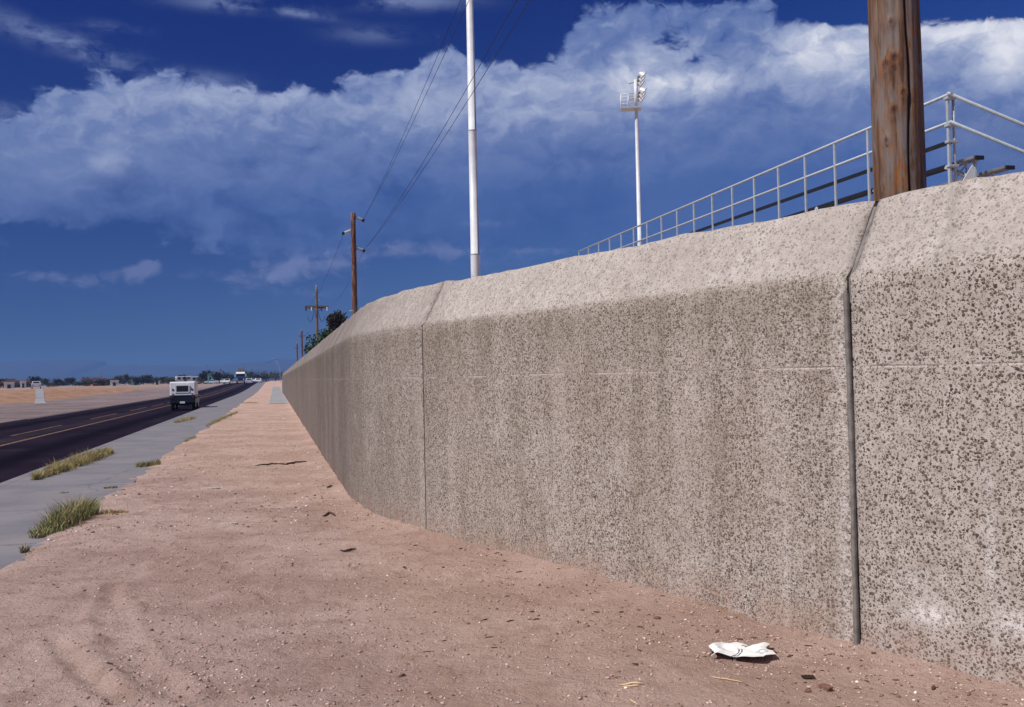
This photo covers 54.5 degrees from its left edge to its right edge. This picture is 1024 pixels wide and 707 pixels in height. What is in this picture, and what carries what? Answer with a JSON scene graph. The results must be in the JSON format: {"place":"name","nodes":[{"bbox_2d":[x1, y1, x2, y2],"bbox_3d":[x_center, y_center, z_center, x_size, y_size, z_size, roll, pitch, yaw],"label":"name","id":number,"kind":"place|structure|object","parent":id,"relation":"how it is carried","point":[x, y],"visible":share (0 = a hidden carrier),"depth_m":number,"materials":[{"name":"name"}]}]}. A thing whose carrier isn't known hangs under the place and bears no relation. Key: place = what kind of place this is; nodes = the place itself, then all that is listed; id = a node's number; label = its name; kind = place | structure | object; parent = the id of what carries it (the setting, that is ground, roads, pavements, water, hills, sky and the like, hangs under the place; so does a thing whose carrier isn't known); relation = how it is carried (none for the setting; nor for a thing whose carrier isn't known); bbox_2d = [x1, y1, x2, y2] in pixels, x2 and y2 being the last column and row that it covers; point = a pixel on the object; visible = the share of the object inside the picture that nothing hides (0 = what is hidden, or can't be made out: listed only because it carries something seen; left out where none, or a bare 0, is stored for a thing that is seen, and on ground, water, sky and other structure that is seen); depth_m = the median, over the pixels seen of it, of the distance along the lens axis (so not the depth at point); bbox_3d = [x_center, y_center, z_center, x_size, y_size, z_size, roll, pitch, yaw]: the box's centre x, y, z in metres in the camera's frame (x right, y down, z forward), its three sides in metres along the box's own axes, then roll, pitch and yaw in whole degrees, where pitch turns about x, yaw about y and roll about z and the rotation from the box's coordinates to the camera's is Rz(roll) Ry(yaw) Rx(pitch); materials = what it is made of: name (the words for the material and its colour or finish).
{"place":"outdoors","nodes":[
{"label":"outdoors","id":0,"kind":"place"},
{"bbox_2d":[0,382,265,568],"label":"sidewalk","id":1,"kind":"structure","parent":0,"point":[23,498],"depth_m":17.91,"materials":[{"name":"concrete"}]},
{"bbox_2d":[17,544,33,552],"bbox_3d":[-4.948,1.966,10.102,0.141,0.125,0.179,-2,-2,40],"label":"grass clump","id":2,"kind":"object","parent":1,"relation":"on","point":[26,549],"visible":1,"depth_m":10.09,"materials":[{"name":"green plant"}]},
{"bbox_2d":[29,447,114,479],"bbox_3d":[-9.184,2.183,21.110,0.880,0.357,6.981,-1,-1,-13],"label":"grass clump","id":3,"kind":"object","parent":1,"relation":"on","point":[74,462],"visible":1,"depth_m":20.32,"materials":[{"name":"green plant"}]},
{"bbox_2d":[135,459,161,466],"bbox_3d":[-7.418,2.219,20.299,0.548,0.170,0.608,-1,-1,-15],"label":"grass clump","id":4,"kind":"object","parent":1,"relation":"on","point":[150,463],"visible":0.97,"depth_m":20.20,"materials":[{"name":"green plant"}]},
{"bbox_2d":[172,416,195,422],"bbox_3d":[-14.393,2.829,43.921,0.730,0.282,4.941,-1,-1,-7],"label":"grass clump","id":5,"kind":"object","parent":1,"relation":"on","point":[183,419],"visible":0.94,"depth_m":43.40,"materials":[{"name":"plant"}]},
{"bbox_2d":[0,381,265,482],"bbox_3d":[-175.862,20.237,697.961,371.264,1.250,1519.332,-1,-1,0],"label":"road","id":6,"kind":"structure","parent":0,"point":[17,459],"depth_m":42.15,"materials":[{"name":"black asphalt"}]},
{"bbox_2d":[0,383,244,445],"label":"road marking","id":7,"kind":"object","parent":6,"relation":"on","point":[88,424],"visible":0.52,"depth_m":43.93,"materials":[{"name":"yellow paint"}]},
{"bbox_2d":[31,383,228,418],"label":"edge line","id":8,"kind":"object","parent":6,"relation":"on","point":[101,407],"visible":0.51,"depth_m":74.88,"materials":[{"name":"white paint"}]},
{"bbox_2d":[169,381,200,410],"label":"off road vehicle","id":9,"kind":"object","parent":6,"relation":"on","point":[183,393],"visible":1,"depth_m":65.28,"materials":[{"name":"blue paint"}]},
{"bbox_2d":[223,379,230,383],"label":"car","id":10,"kind":"object","parent":6,"relation":"on","point":[226,381],"visible":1,"depth_m":277.73,"materials":[{"name":"white paint"}]},
{"bbox_2d":[236,368,245,383],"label":"truck","id":11,"kind":"object","parent":6,"relation":"on","point":[240,375],"visible":0.88,"depth_m":280.02,"materials":[{"name":"blue paint"}]},
{"bbox_2d":[245,378,252,383],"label":"pickup truck","id":12,"kind":"object","parent":6,"relation":"on","point":[248,380],"visible":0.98,"depth_m":251.15,"materials":[{"name":"white paint"}]},
{"bbox_2d":[9,369,287,385],"bbox_3d":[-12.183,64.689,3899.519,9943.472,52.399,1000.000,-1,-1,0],"label":"mountain ridge","id":13,"kind":"structure","parent":0,"point":[78,378],"depth_m":3840.22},
{"bbox_2d":[0,358,299,378],"bbox_3d":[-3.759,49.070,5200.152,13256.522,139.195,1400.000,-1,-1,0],"label":"mountain ridge","id":14,"kind":"structure","parent":0,"point":[27,369],"depth_m":5033.72,"materials":[{"name":"blue"}]},
{"bbox_2d":[269,387,288,403],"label":"path","id":15,"kind":"structure","parent":0,"point":[278,396],"depth_m":96.45,"materials":[{"name":"concrete"}]},
{"bbox_2d":[0,380,1023,706],"bbox_3d":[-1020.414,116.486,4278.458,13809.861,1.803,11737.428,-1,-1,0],"label":"ground","id":16,"kind":"structure","parent":0,"point":[226,484],"depth_m":7.07,"materials":[{"name":"brown gravel"}]},
{"bbox_2d":[4,382,14,388],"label":"shed","id":17,"kind":"structure","parent":16,"relation":"on","point":[7,385],"depth_m":283.63,"materials":[{"name":"white paint"}]},
{"bbox_2d":[0,380,19,387],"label":"house","id":18,"kind":"structure","parent":16,"relation":"on","point":[16,381],"depth_m":331.40,"materials":[{"name":"beige paint"}]},
{"bbox_2d":[20,381,25,387],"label":"shed","id":19,"kind":"structure","parent":16,"relation":"on","point":[22,384],"depth_m":296.05,"materials":[{"name":"white paint"}]},
{"bbox_2d":[27,375,41,381],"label":"tree","id":20,"kind":"object","parent":16,"relation":"on","point":[36,378],"visible":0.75,"depth_m":306.43,"materials":[{"name":"green plant"}]},
{"bbox_2d":[35,388,46,403],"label":"concrete pedestal","id":21,"kind":"structure","parent":16,"relation":"on","point":[39,398],"depth_m":133.23,"materials":[{"name":"concrete"}]},
{"bbox_2d":[31,381,40,388],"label":"pickup truck","id":22,"kind":"object","parent":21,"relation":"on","point":[35,383],"visible":1,"depth_m":201.02,"materials":[{"name":"white paint"}]},
{"bbox_2d":[42,378,50,384],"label":"tree","id":23,"kind":"object","parent":16,"relation":"on","point":[44,381],"visible":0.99,"depth_m":283.62,"materials":[{"name":"green plant"}]},
{"bbox_2d":[52,378,61,384],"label":"tree","id":24,"kind":"object","parent":16,"relation":"on","point":[57,381],"visible":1,"depth_m":316.82,"materials":[{"name":"green plant"}]},
{"bbox_2d":[27,489,106,538],"bbox_3d":[-5.369,1.859,12.046,0.728,0.442,2.154,-1,-1,-15],"label":"grass clump","id":25,"kind":"object","parent":16,"relation":"on","point":[64,517],"visible":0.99,"depth_m":11.81,"materials":[{"name":"green plant"}]},
{"bbox_2d":[67,377,75,385],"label":"tree","id":26,"kind":"object","parent":16,"relation":"on","point":[70,380],"visible":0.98,"depth_m":335.72,"materials":[{"name":"green plant"}]},
{"bbox_2d":[81,379,92,385],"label":"tree","id":27,"kind":"object","parent":16,"relation":"on","point":[82,382],"visible":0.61,"depth_m":322.89,"materials":[{"name":"green plant"}]},
{"bbox_2d":[89,378,106,385],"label":"house","id":28,"kind":"structure","parent":16,"relation":"on","point":[95,380],"depth_m":332.81,"materials":[{"name":"beige paint"}]},
{"bbox_2d":[96,378,106,383],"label":"tree","id":29,"kind":"object","parent":16,"relation":"on","point":[101,381],"visible":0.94,"depth_m":328.70,"materials":[{"name":"green plant"}]},
{"bbox_2d":[96,508,128,514],"bbox_3d":[-5.138,2.030,12.830,0.391,0.088,0.406,-1,-1,0],"label":"grass clump","id":30,"kind":"object","parent":16,"relation":"on","point":[112,511],"visible":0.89,"depth_m":12.81,"materials":[{"name":"beige plant"}]},
{"bbox_2d":[110,380,118,385],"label":"shed","id":31,"kind":"structure","parent":16,"relation":"on","point":[114,382],"depth_m":306.31,"materials":[{"name":"white paint"}]},
{"bbox_2d":[120,374,129,380],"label":"tree","id":32,"kind":"object","parent":16,"relation":"on","point":[125,376],"visible":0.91,"depth_m":316.26,"materials":[{"name":"green plant"}]},
{"bbox_2d":[132,376,145,384],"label":"tree","id":33,"kind":"object","parent":16,"relation":"on","point":[137,380],"visible":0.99,"depth_m":292.48,"materials":[{"name":"green plant"}]},
{"bbox_2d":[138,377,150,384],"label":"tree","id":34,"kind":"object","parent":16,"relation":"on","point":[147,380],"visible":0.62,"depth_m":300.94,"materials":[{"name":"green plant"}]},
{"bbox_2d":[165,377,176,383],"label":"tree","id":35,"kind":"object","parent":16,"relation":"on","point":[170,380],"visible":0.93,"depth_m":307.95,"materials":[{"name":"green plant"}]},
{"bbox_2d":[175,376,191,381],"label":"trailer","id":36,"kind":"object","parent":16,"relation":"on","point":[179,378],"visible":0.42,"depth_m":313.10,"materials":[{"name":"white paint"}]},
{"bbox_2d":[184,435,195,441],"bbox_3d":[-9.474,2.488,29.322,0.361,0.127,2.751,-1,-1,-9],"label":"grass clump","id":37,"kind":"object","parent":16,"relation":"on","point":[187,439],"visible":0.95,"depth_m":29.17,"materials":[{"name":"green plant"}]},
{"bbox_2d":[195,377,206,383],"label":"tree","id":38,"kind":"object","parent":16,"relation":"on","point":[199,380],"visible":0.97,"depth_m":316.57,"materials":[{"name":"green plant"}]},
{"bbox_2d":[197,372,209,379],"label":"tree","id":39,"kind":"object","parent":16,"relation":"on","point":[202,375],"visible":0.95,"depth_m":318.00,"materials":[{"name":"green plant"}]},
{"bbox_2d":[208,374,212,383],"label":"shed","id":40,"kind":"structure","parent":16,"relation":"on","point":[210,377],"depth_m":315.67,"materials":[{"name":"teal paint"}]},
{"bbox_2d":[204,379,218,383],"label":"car","id":41,"kind":"object","parent":16,"relation":"on","point":[212,381],"visible":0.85,"depth_m":315.54,"materials":[{"name":"blue paint"}]},
{"bbox_2d":[211,369,229,383],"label":"tree","id":42,"kind":"object","parent":16,"relation":"on","point":[218,376],"visible":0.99,"depth_m":287.03,"materials":[{"name":"green plant"}]},
{"bbox_2d":[206,411,237,426],"bbox_3d":[-13.049,2.842,45.229,0.560,0.253,15.876,-1,-1,-12],"label":"grass clump","id":43,"kind":"object","parent":16,"relation":"on","point":[221,418],"visible":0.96,"depth_m":43.27,"materials":[{"name":"plant"}]},
{"bbox_2d":[245,371,257,377],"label":"tree","id":44,"kind":"object","parent":16,"relation":"on","point":[250,374],"visible":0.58,"depth_m":443.69,"materials":[{"name":"green plant"}]},
{"bbox_2d":[252,374,266,379],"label":"tree","id":45,"kind":"object","parent":16,"relation":"on","point":[256,376],"visible":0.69,"depth_m":406.53,"materials":[{"name":"green plant"}]},
{"bbox_2d":[257,370,274,381],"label":"tree","id":46,"kind":"object","parent":16,"relation":"on","point":[270,375],"visible":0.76,"depth_m":416.02,"materials":[{"name":"green plant"}]},
{"bbox_2d":[271,371,282,380],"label":"tree","id":47,"kind":"object","parent":16,"relation":"on","point":[278,376],"visible":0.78,"depth_m":455.35,"materials":[{"name":"green plant"}]},
{"bbox_2d":[256,461,306,465],"bbox_3d":[-4.611,2.226,20.155,1.124,0.057,0.256,0,-2,-40],"label":"stick","id":48,"kind":"object","parent":16,"relation":"on","point":[282,463],"visible":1,"depth_m":20.08,"materials":[{"name":"brown wood"}]},
{"bbox_2d":[294,343,299,361],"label":"utility pole","id":49,"kind":"object","parent":16,"relation":"on","point":[296,347],"visible":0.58,"depth_m":210.97,"materials":[{"name":"red wood"}]},
{"bbox_2d":[298,329,304,357],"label":"utility pole","id":50,"kind":"object","parent":16,"relation":"on","point":[301,335],"visible":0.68,"depth_m":159.95,"materials":[{"name":"red wood"}]},
{"bbox_2d":[302,345,314,354],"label":"tree","id":51,"kind":"object","parent":16,"relation":"on","point":[305,351],"visible":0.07,"depth_m":113.14,"materials":[{"name":"green plant"}]},
{"bbox_2d":[305,285,327,343],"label":"utility pole","id":52,"kind":"object","parent":16,"relation":"on","point":[316,306],"visible":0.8,"depth_m":108.05,"materials":[{"name":"grey wood"}]},
{"bbox_2d":[304,328,331,351],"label":"tree","id":53,"kind":"object","parent":16,"relation":"on","point":[324,333],"visible":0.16,"depth_m":91.20,"materials":[{"name":"green plant"}]},
{"bbox_2d":[320,309,347,339],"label":"tree","id":54,"kind":"object","parent":16,"relation":"on","point":[335,320],"visible":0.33,"depth_m":83.79,"materials":[{"name":"green plant"}]},
{"bbox_2d":[340,548,355,551],"bbox_3d":[-1.585,1.916,9.719,0.053,0.044,0.290,-2,-1,20],"label":"stick","id":55,"kind":"object","parent":16,"relation":"on","point":[350,549],"visible":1,"depth_m":9.66,"materials":[{"name":"brown wood"}]},
{"bbox_2d":[342,212,364,314],"bbox_3d":[-9.085,-2.257,57.566,1.328,11.800,0.350,-1,-1,-13],"label":"utility pole","id":56,"kind":"object","parent":16,"relation":"on","point":[354,247],"visible":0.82,"depth_m":57.52,"materials":[{"name":"red wood"}]},
{"bbox_2d":[364,0,460,217],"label":"overhead wire","id":57,"kind":"object","parent":56,"relation":"attached to","point":[418,100],"visible":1,"depth_m":33.37,"materials":[{"name":"black metal"}]},
{"bbox_2d":[363,1,468,219],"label":"overhead wire","id":58,"kind":"object","parent":56,"relation":"attached to","point":[424,97],"visible":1,"depth_m":33.17,"materials":[{"name":"black metal"}]},
{"bbox_2d":[365,0,529,248],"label":"overhead wire","id":59,"kind":"object","parent":56,"relation":"attached to","point":[464,105],"visible":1,"depth_m":25.75,"materials":[{"name":"black metal"}]},
{"bbox_2d":[466,0,479,277],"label":"stadium light","id":60,"kind":"object","parent":16,"relation":"on","point":[474,211],"visible":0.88,"depth_m":45.06,"materials":[{"name":"paint"}]},
{"bbox_2d":[620,682,642,684],"bbox_3d":[0.646,1.784,5.378,0.130,0.028,0.015,-2,-1,21],"label":"straw","id":61,"kind":"object","parent":16,"relation":"on","point":[629,683],"visible":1,"depth_m":5.37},
{"bbox_2d":[620,72,646,245],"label":"stadium light","id":62,"kind":"object","parent":16,"relation":"on","point":[639,81],"visible":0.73,"depth_m":75.20,"materials":[{"name":"paint"}]},
{"bbox_2d":[282,172,1023,688],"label":"wall","id":63,"kind":"structure","parent":16,"relation":"on","point":[810,420],"depth_m":6.79,"materials":[{"name":"concrete"}]},
{"bbox_2d":[711,676,743,682],"bbox_3d":[1.177,1.780,5.440,0.187,0.011,0.015,-2,-1,31],"label":"straw","id":64,"kind":"object","parent":16,"relation":"on","point":[727,679],"visible":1,"depth_m":5.44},
{"bbox_2d":[709,641,775,656],"bbox_3d":[1.389,1.786,6.015,0.396,0.037,0.315,-2,-1,13],"label":"newspaper","id":65,"kind":"object","parent":16,"relation":"on","point":[735,649],"visible":0.99,"depth_m":5.99,"materials":[{"name":"white paper"}]},
{"bbox_2d":[578,91,1023,255],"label":"railing","id":66,"kind":"object","parent":16,"relation":"on","point":[949,166],"visible":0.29,"depth_m":22.66,"materials":[{"name":"metal"}]},
{"bbox_2d":[801,675,814,677],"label":"dry leaf","id":67,"kind":"object","parent":16,"relation":"on","point":[808,676],"visible":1,"depth_m":5.48,"materials":[{"name":"brown plant"}]},
{"bbox_2d":[817,683,833,691],"bbox_3d":[1.654,1.767,5.258,0.077,0.041,0.069,0,-2,-40],"label":"stone","id":68,"kind":"object","parent":16,"relation":"on","point":[825,687],"visible":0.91,"depth_m":5.24,"materials":[{"name":"brown stone"}]},
{"bbox_2d":[867,0,926,200],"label":"utility pole","id":69,"kind":"object","parent":16,"relation":"on","point":[897,111],"visible":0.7,"depth_m":6.82,"materials":[{"name":"brown wood"}]},
{"bbox_2d":[364,0,516,249],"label":"overhead wire","id":70,"kind":"object","parent":69,"relation":"attached to","point":[455,107],"visible":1,"depth_m":26.25,"materials":[{"name":"black metal"}]},
{"bbox_2d":[0,0,1023,366],"label":"sky","id":71,"kind":"structure","parent":0,"point":[180,180],"materials":[{"name":"blue"}]}
]}

